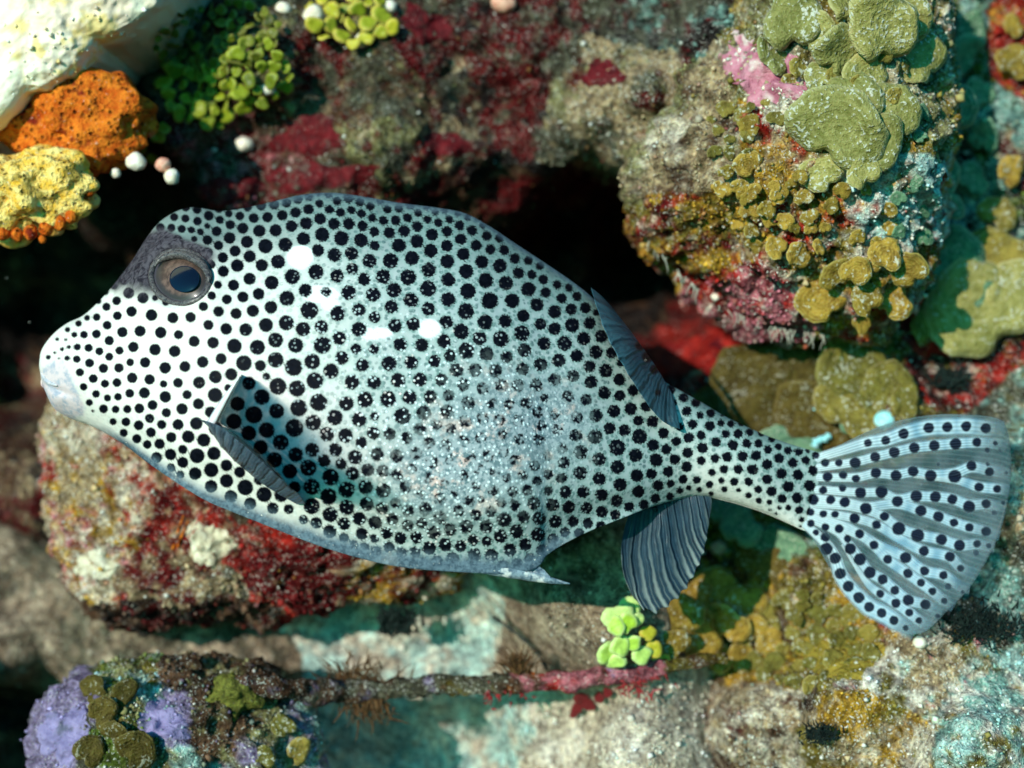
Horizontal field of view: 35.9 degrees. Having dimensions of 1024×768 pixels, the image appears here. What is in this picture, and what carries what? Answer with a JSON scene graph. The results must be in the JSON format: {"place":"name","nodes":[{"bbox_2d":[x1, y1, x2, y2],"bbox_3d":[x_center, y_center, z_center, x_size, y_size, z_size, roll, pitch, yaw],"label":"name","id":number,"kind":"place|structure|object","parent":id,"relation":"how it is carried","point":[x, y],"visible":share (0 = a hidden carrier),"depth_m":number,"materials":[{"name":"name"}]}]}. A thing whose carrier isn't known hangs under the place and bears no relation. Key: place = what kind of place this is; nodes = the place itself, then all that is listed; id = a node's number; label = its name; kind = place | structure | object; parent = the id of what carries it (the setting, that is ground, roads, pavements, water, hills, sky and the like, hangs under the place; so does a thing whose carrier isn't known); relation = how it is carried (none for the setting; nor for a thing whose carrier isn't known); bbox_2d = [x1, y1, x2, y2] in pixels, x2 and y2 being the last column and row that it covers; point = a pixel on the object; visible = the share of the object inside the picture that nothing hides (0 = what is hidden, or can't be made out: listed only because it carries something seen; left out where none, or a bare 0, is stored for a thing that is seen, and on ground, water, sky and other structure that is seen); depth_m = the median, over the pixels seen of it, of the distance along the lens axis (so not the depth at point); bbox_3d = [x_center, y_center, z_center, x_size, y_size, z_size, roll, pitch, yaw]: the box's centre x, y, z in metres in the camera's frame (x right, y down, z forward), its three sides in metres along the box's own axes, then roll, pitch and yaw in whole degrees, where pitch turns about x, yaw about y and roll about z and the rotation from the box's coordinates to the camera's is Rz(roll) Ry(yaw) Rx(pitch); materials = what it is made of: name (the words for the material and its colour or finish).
{"place":"outdoors","nodes":[
{"label":"outdoors","id":0,"kind":"place"},
{"bbox_2d":[0,516,715,767],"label":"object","id":1,"kind":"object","parent":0,"point":[451,619],"depth_m":0.59,"materials":[{"name":"beige stone"}]},
{"bbox_2d":[22,650,330,767],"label":"lilac rock","id":2,"kind":"object","parent":1,"relation":"on","point":[194,746],"visible":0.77,"depth_m":0.52,"materials":[{"name":"stone"}]},
{"bbox_2d":[34,700,90,767],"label":"lilac crust","id":3,"kind":"object","parent":2,"relation":"on","point":[60,733],"visible":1,"depth_m":0.51},
{"bbox_2d":[72,674,157,767],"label":"bladed alga","id":4,"kind":"object","parent":2,"relation":"on","point":[137,748],"visible":1,"depth_m":0.50,"materials":[{"name":"green plant"}]},
{"bbox_2d":[136,699,190,739],"bbox_3d":[-0.113,0.108,0.507,0.018,0.013,0.016,0,0,43],"label":"lilac crust","id":5,"kind":"object","parent":2,"relation":"on","point":[162,717],"visible":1,"depth_m":0.51},
{"bbox_2d":[205,672,264,721],"bbox_3d":[-0.091,0.102,0.515,0.021,0.016,0.014,0,0,0],"label":"knobby coral","id":6,"kind":"object","parent":2,"relation":"on","point":[236,696],"visible":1,"depth_m":0.51},
{"bbox_2d":[255,713,310,767],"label":"bladed alga","id":7,"kind":"object","parent":2,"relation":"on","point":[284,725],"visible":1,"depth_m":0.52,"materials":[{"name":"yellow plant"}]},
{"bbox_2d":[365,602,425,644],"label":"black turf","id":8,"kind":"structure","parent":1,"relation":"on","point":[395,621],"depth_m":0.56,"materials":[{"name":"black plant"}]},
{"bbox_2d":[230,652,727,707],"bbox_3d":[-0.011,0.099,0.533,0.166,0.018,0.027,0,0,-6],"label":"crusted branch","id":9,"kind":"object","parent":1,"relation":"on","point":[320,692],"visible":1,"depth_m":0.53,"materials":[{"name":"brown stone"}]},
{"bbox_2d":[309,646,415,681],"bbox_3d":[-0.051,0.100,0.540,0.036,0.020,0.008,0,0,0],"label":"brown tuft","id":10,"kind":"object","parent":9,"relation":"on","point":[348,674],"visible":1,"depth_m":0.54,"materials":[{"name":"brown plant"}]},
{"bbox_2d":[331,693,409,741],"bbox_3d":[-0.048,0.112,0.537,0.027,0.019,0.011,0,0,0],"label":"brown tuft","id":11,"kind":"object","parent":9,"relation":"hanging from","point":[370,705],"visible":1,"depth_m":0.54,"materials":[{"name":"brown plant"}]},
{"bbox_2d":[483,681,536,709],"bbox_3d":[-0.001,0.105,0.530,0.018,0.010,0.003,0,0,0],"label":"red tuft","id":12,"kind":"object","parent":9,"relation":"attached to","point":[490,697],"visible":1,"depth_m":0.53,"materials":[{"name":"plant"}]},
{"bbox_2d":[492,644,550,675],"bbox_3d":[0.002,0.094,0.531,0.016,0.014,0.017,0,0,40],"label":"brown tuft","id":13,"kind":"object","parent":9,"relation":"on","point":[518,663],"visible":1,"depth_m":0.53,"materials":[{"name":"brown plant"}]},
{"bbox_2d":[569,687,612,718],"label":"red alga","id":14,"kind":"object","parent":9,"relation":"attached to","point":[581,699],"visible":1,"depth_m":0.55,"materials":[{"name":"red plant"}]},
{"bbox_2d":[596,625,670,667],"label":"lime green alga","id":15,"kind":"object","parent":9,"relation":"on","point":[613,653],"visible":1,"depth_m":0.52,"materials":[{"name":"green plant"}]},
{"bbox_2d":[604,664,679,703],"bbox_3d":[0.042,0.100,0.526,0.027,0.014,0.006,0,0,0],"label":"red tuft","id":16,"kind":"object","parent":9,"relation":"attached to","point":[637,689],"visible":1,"depth_m":0.53,"materials":[{"name":"red plant"}]},
{"bbox_2d":[492,615,548,670],"bbox_3d":[0.003,0.091,0.557,0.020,0.018,0.010,0,0,0],"label":"twig","id":17,"kind":"object","parent":1,"relation":"on","point":[511,629],"visible":0.98,"depth_m":0.56,"materials":[{"name":"wood"}]},
{"bbox_2d":[600,596,644,636],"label":"lime green alga","id":18,"kind":"object","parent":1,"relation":"on","point":[626,616],"visible":1,"depth_m":0.51,"materials":[{"name":"green plant"}]},
{"bbox_2d":[0,0,1023,767],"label":"reef wall","id":19,"kind":"structure","parent":0,"point":[512,188],"depth_m":0.56,"materials":[{"name":"multicoloured stone"}]},
{"bbox_2d":[0,0,209,154],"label":"overhanging rock","id":20,"kind":"object","parent":19,"relation":"attached to","point":[133,55],"visible":0.58,"depth_m":0.51,"materials":[{"name":"white stone"}]},
{"bbox_2d":[0,144,100,248],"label":"ochre coral","id":21,"kind":"object","parent":20,"relation":"attached to","point":[47,190],"visible":1,"depth_m":0.51},
{"bbox_2d":[0,67,158,177],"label":"orange sponge","id":22,"kind":"object","parent":20,"relation":"attached to","point":[103,121],"visible":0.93,"depth_m":0.52},
{"bbox_2d":[110,168,120,177],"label":"bead","id":23,"kind":"object","parent":22,"relation":"attached to","point":[115,173],"visible":1,"depth_m":0.52,"materials":[{"name":"white"}]},
{"bbox_2d":[126,152,145,170],"bbox_3d":[-0.125,-0.074,0.524,0.007,0.006,0.006,0,0,0],"label":"bead","id":24,"kind":"object","parent":22,"relation":"attached to","point":[135,161],"visible":1,"depth_m":0.52,"materials":[{"name":"white"}]},
{"bbox_2d":[139,122,170,163],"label":"jointed green alga","id":25,"kind":"object","parent":19,"relation":"attached to","point":[159,135],"visible":0.48,"depth_m":0.56,"materials":[{"name":"green plant"}]},
{"bbox_2d":[155,157,170,171],"bbox_3d":[-0.116,-0.073,0.524,0.005,0.005,0.005,0,0,0],"label":"bead","id":26,"kind":"object","parent":19,"relation":"attached to","point":[162,164],"visible":1,"depth_m":0.52,"materials":[{"name":"pink"}]},
{"bbox_2d":[164,168,178,184],"bbox_3d":[-0.113,-0.069,0.524,0.005,0.005,0.005,0,0,0],"label":"bead","id":27,"kind":"object","parent":19,"relation":"attached to","point":[171,176],"visible":1,"depth_m":0.52,"materials":[{"name":"white"}]},
{"bbox_2d":[154,61,252,131],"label":"jointed green alga","id":28,"kind":"object","parent":19,"relation":"attached to","point":[200,102],"visible":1,"depth_m":0.56,"materials":[{"name":"green plant"}]},
{"bbox_2d":[153,0,282,78],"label":"jointed green alga","id":29,"kind":"object","parent":19,"relation":"attached to","point":[265,17],"visible":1,"depth_m":0.55,"materials":[{"name":"green plant"}]},
{"bbox_2d":[194,177,266,209],"bbox_3d":[-0.105,-0.069,0.573,0.033,0.013,0.015,0,0,16],"label":"maroon sponge","id":30,"kind":"object","parent":19,"relation":"attached to","point":[218,192],"visible":1,"depth_m":0.57},
{"bbox_2d":[235,137,253,151],"bbox_3d":[-0.097,-0.087,0.571,0.007,0.006,0.006,0,0,0],"label":"bead","id":31,"kind":"object","parent":19,"relation":"attached to","point":[244,144],"visible":1,"depth_m":0.57,"materials":[{"name":"white"}]},
{"bbox_2d":[36,400,465,636],"bbox_3d":[-0.089,0.040,0.570,0.166,0.103,0.072,0,0,0],"label":"rock","id":32,"kind":"object","parent":19,"relation":"attached to","point":[288,552],"visible":0.41,"depth_m":0.54,"materials":[{"name":"stone"}]},
{"bbox_2d":[74,547,120,579],"bbox_3d":[-0.147,0.062,0.550,0.029,0.013,0.009,0,0,38],"label":"cream crust","id":33,"kind":"object","parent":32,"relation":"on","point":[103,562],"visible":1,"depth_m":0.54},
{"bbox_2d":[171,514,188,548],"bbox_3d":[-0.113,0.051,0.540,0.007,0.012,0.005,0,0,0],"label":"orange tuft","id":34,"kind":"object","parent":32,"relation":"on","point":[179,540],"visible":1,"depth_m":0.54,"materials":[{"name":"orange plant"}]},
{"bbox_2d":[186,519,238,568],"bbox_3d":[-0.103,0.055,0.544,0.019,0.018,0.012,0,0,-12],"label":"cream crust","id":35,"kind":"object","parent":32,"relation":"on","point":[207,541],"visible":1,"depth_m":0.54},
{"bbox_2d":[218,36,293,109],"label":"jointed green alga","id":36,"kind":"object","parent":19,"relation":"attached to","point":[274,66],"visible":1,"depth_m":0.54,"materials":[{"name":"green plant"}]},
{"bbox_2d":[260,84,274,95],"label":"bead","id":37,"kind":"object","parent":19,"relation":"attached to","point":[266,91],"visible":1,"depth_m":0.55,"materials":[{"name":"white"}]},
{"bbox_2d":[275,1,290,12],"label":"bead","id":38,"kind":"object","parent":19,"relation":"attached to","point":[283,7],"visible":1,"depth_m":0.55,"materials":[{"name":"white"}]},
{"bbox_2d":[267,113,346,156],"bbox_3d":[-0.073,-0.089,0.565,0.039,0.017,0.007,0,0,28],"label":"maroon sponge","id":39,"kind":"object","parent":19,"relation":"attached to","point":[302,134],"visible":1,"depth_m":0.56},
{"bbox_2d":[302,4,322,18],"bbox_3d":[-0.070,-0.130,0.554,0.007,0.007,0.006,0,0,0],"label":"bead","id":40,"kind":"object","parent":19,"relation":"on","point":[314,10],"visible":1,"depth_m":0.55,"materials":[{"name":"white"}]},
{"bbox_2d":[264,161,379,194],"bbox_3d":[-0.068,-0.074,0.564,0.051,0.014,0.012,0,0,15],"label":"maroon sponge","id":41,"kind":"object","parent":19,"relation":"attached to","point":[314,176],"visible":1,"depth_m":0.56},
{"bbox_2d":[305,0,399,49],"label":"jointed green alga","id":42,"kind":"object","parent":19,"relation":"attached to","point":[389,24],"visible":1,"depth_m":0.55,"materials":[{"name":"green plant"}]},
{"bbox_2d":[384,0,396,11],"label":"bead","id":43,"kind":"object","parent":19,"relation":"attached to","point":[390,5],"visible":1,"depth_m":0.55,"materials":[{"name":"white"}]},
{"bbox_2d":[401,2,453,45],"bbox_3d":[-0.030,-0.128,0.562,0.021,0.018,0.008,0,0,-20],"label":"maroon sponge","id":44,"kind":"object","parent":19,"relation":"attached to","point":[421,24],"visible":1,"depth_m":0.56},
{"bbox_2d":[421,132,487,156],"bbox_3d":[-0.020,-0.086,0.567,0.028,0.010,0.010,0,0,-19],"label":"maroon sponge","id":45,"kind":"object","parent":19,"relation":"attached to","point":[451,144],"visible":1,"depth_m":0.56},
{"bbox_2d":[491,0,516,13],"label":"bead","id":46,"kind":"object","parent":19,"relation":"attached to","point":[502,6],"visible":1,"depth_m":0.56,"materials":[{"name":"pink"}]},
{"bbox_2d":[0,0,1023,767],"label":"turf grains","id":47,"kind":"object","parent":19,"relation":"on","point":[960,96],"visible":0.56,"depth_m":0.54},
{"bbox_2d":[581,58,626,87],"bbox_3d":[0.033,-0.110,0.555,0.024,0.014,0.010,0,0,43],"label":"red sponge","id":48,"kind":"object","parent":19,"relation":"on","point":[598,73],"visible":1,"depth_m":0.55},
{"bbox_2d":[648,326,753,377],"bbox_3d":[0.075,-0.012,0.606,0.026,0.021,0.050,0,0,-44],"label":"red sponge","id":49,"kind":"object","parent":19,"relation":"on","point":[681,357],"visible":0.74,"depth_m":0.61},
{"bbox_2d":[711,540,726,554],"bbox_3d":[0.074,0.059,0.567,0.006,0.006,0.006,0,0,0],"label":"bead","id":50,"kind":"object","parent":19,"relation":"attached to","point":[719,547],"visible":1,"depth_m":0.56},
{"bbox_2d":[660,565,782,673],"bbox_3d":[0.068,0.083,0.547,0.050,0.038,0.020,0,0,-25],"label":"bladed alga","id":51,"kind":"object","parent":19,"relation":"attached to","point":[709,608],"visible":0.94,"depth_m":0.55,"materials":[{"name":"plant"}]},
{"bbox_2d":[710,498,807,585],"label":"bladed alga","id":52,"kind":"object","parent":19,"relation":"attached to","point":[764,554],"visible":0.97,"depth_m":0.55,"materials":[{"name":"teal plant"}]},
{"bbox_2d":[691,342,850,452],"bbox_3d":[0.093,0.011,0.569,0.067,0.056,0.021,0,0,25],"label":"bladed alga","id":53,"kind":"object","parent":19,"relation":"attached to","point":[767,389],"visible":0.62,"depth_m":0.57,"materials":[{"name":"yellow plant"}]},
{"bbox_2d":[618,0,962,348],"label":"boulder","id":54,"kind":"object","parent":19,"relation":"on","point":[671,183],"visible":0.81,"depth_m":0.52,"materials":[{"name":"grey stone"}]},
{"bbox_2d":[711,293,718,300],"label":"bead","id":55,"kind":"object","parent":54,"relation":"attached to","point":[715,297],"visible":1,"depth_m":0.55,"materials":[{"name":"white"}]},
{"bbox_2d":[647,240,824,348],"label":"filaments","id":56,"kind":"object","parent":54,"relation":"on","point":[693,285],"visible":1,"depth_m":0.53,"materials":[{"name":"grey plant"}]},
{"bbox_2d":[706,98,783,160],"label":"bladed alga","id":57,"kind":"object","parent":54,"relation":"attached to","point":[724,109],"visible":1,"depth_m":0.50,"materials":[{"name":"yellow plant"}]},
{"bbox_2d":[713,113,788,219],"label":"bladed alga","id":58,"kind":"object","parent":54,"relation":"attached to","point":[745,164],"visible":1,"depth_m":0.50,"materials":[{"name":"yellow plant"}]},
{"bbox_2d":[719,30,806,108],"bbox_3d":[0.079,-0.102,0.506,0.016,0.030,0.039,0,0,-43],"label":"pink crust","id":59,"kind":"object","parent":54,"relation":"on","point":[755,73],"visible":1,"depth_m":0.50},
{"bbox_2d":[730,169,898,272],"bbox_3d":[0.095,-0.050,0.498,0.053,0.033,0.019,0,0,10],"label":"bladed alga","id":60,"kind":"object","parent":54,"relation":"attached to","point":[786,221],"visible":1,"depth_m":0.50,"materials":[{"name":"yellow plant"}]},
{"bbox_2d":[765,237,929,334],"bbox_3d":[0.107,-0.032,0.511,0.052,0.031,0.026,0,0,0],"label":"bladed alga","id":61,"kind":"object","parent":54,"relation":"attached to","point":[821,301],"visible":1,"depth_m":0.51,"materials":[{"name":"yellow plant"}]},
{"bbox_2d":[757,0,947,88],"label":"bladed alga","id":62,"kind":"object","parent":54,"relation":"attached to","point":[867,35],"visible":1,"depth_m":0.49,"materials":[{"name":"green plant"}]},
{"bbox_2d":[784,72,922,192],"bbox_3d":[0.105,-0.078,0.486,0.043,0.037,0.012,0,0,5],"label":"bladed alga","id":63,"kind":"object","parent":54,"relation":"attached to","point":[859,127],"visible":1,"depth_m":0.48,"materials":[{"name":"green plant"}]},
{"bbox_2d":[781,20,929,103],"bbox_3d":[0.111,-0.094,0.495,0.050,0.040,0.018,0,0,-11],"label":"bladed alga","id":64,"kind":"object","parent":54,"relation":"attached to","point":[797,67],"visible":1,"depth_m":0.49,"materials":[{"name":"plant"}]},
{"bbox_2d":[890,103,933,244],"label":"bladed alga","id":65,"kind":"object","parent":54,"relation":"attached to","point":[925,236],"visible":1,"depth_m":0.50,"materials":[{"name":"green plant"}]},
{"bbox_2d":[739,589,880,694],"bbox_3d":[0.100,0.087,0.536,0.029,0.034,0.056,0,0,-28],"label":"bladed alga","id":66,"kind":"object","parent":19,"relation":"on","point":[818,612],"visible":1,"depth_m":0.54,"materials":[{"name":"yellow plant"}]},
{"bbox_2d":[797,718,844,748],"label":"black turf","id":67,"kind":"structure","parent":19,"relation":"on","point":[819,733],"depth_m":0.50,"materials":[{"name":"black plant"}]},
{"bbox_2d":[810,433,831,447],"bbox_3d":[0.109,0.020,0.557,0.007,0.006,0.004,0,0,0],"label":"cyan curl","id":68,"kind":"object","parent":19,"relation":"on","point":[819,440],"visible":1,"depth_m":0.56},
{"bbox_2d":[793,637,884,680],"bbox_3d":[0.111,0.091,0.526,0.022,0.012,0.039,0,0,-14],"label":"ochre crust","id":69,"kind":"object","parent":19,"relation":"on","point":[842,669],"visible":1,"depth_m":0.52},
{"bbox_2d":[812,338,918,440],"bbox_3d":[0.123,0.003,0.550,0.036,0.038,0.014,0,0,20],"label":"bladed alga","id":70,"kind":"object","parent":19,"relation":"attached to","point":[856,390],"visible":0.98,"depth_m":0.55,"materials":[{"name":"yellow plant"}]},
{"bbox_2d":[874,410,894,428],"bbox_3d":[0.128,0.012,0.545,0.007,0.007,0.007,0,0,0],"label":"bead","id":71,"kind":"object","parent":19,"relation":"attached to","point":[883,419],"visible":1,"depth_m":0.54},
{"bbox_2d":[912,636,926,648],"bbox_3d":[0.131,0.083,0.507,0.005,0.004,0.004,0,0,0],"label":"bead","id":72,"kind":"object","parent":19,"relation":"attached to","point":[919,642],"visible":1,"depth_m":0.51,"materials":[{"name":"white"}]},
{"bbox_2d":[899,315,949,357],"bbox_3d":[0.146,-0.017,0.562,0.033,0.016,0.014,0,0,-40],"label":"red sponge","id":73,"kind":"object","parent":19,"relation":"on","point":[931,348],"visible":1,"depth_m":0.56},
{"bbox_2d":[920,359,978,394],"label":"black turf","id":74,"kind":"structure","parent":19,"relation":"on","point":[952,378],"depth_m":0.55,"materials":[{"name":"black plant"}]},
{"bbox_2d":[910,223,1023,358],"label":"bladed alga","id":75,"kind":"object","parent":19,"relation":"attached to","point":[972,305],"visible":0.98,"depth_m":0.55,"materials":[{"name":"plant"}]},
{"bbox_2d":[947,10,997,219],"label":"sea green alga","id":76,"kind":"object","parent":19,"relation":"attached to","point":[970,41],"visible":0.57,"depth_m":0.57,"materials":[{"name":"green plant"}]},
{"bbox_2d":[924,588,1023,656],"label":"black turf","id":77,"kind":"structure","parent":19,"relation":"on","point":[964,624],"depth_m":0.51,"materials":[{"name":"black plant"}]},
{"bbox_2d":[972,155,1023,238],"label":"bladed alga","id":78,"kind":"object","parent":19,"relation":"attached to","point":[1001,213],"visible":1,"depth_m":0.56,"materials":[{"name":"yellow plant"}]},
{"bbox_2d":[994,13,1023,79],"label":"bladed alga","id":79,"kind":"object","parent":19,"relation":"attached to","point":[1009,58],"visible":1,"depth_m":0.57,"materials":[{"name":"yellow plant"}]},
{"bbox_2d":[39,193,1008,631],"bbox_3d":[0.003,0.011,0.502,0.273,0.142,0.151,0,0,-28],"label":"trunkfish","id":80,"kind":"object","parent":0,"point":[421,387],"visible":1,"depth_m":0.47,"materials":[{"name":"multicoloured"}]}
]}

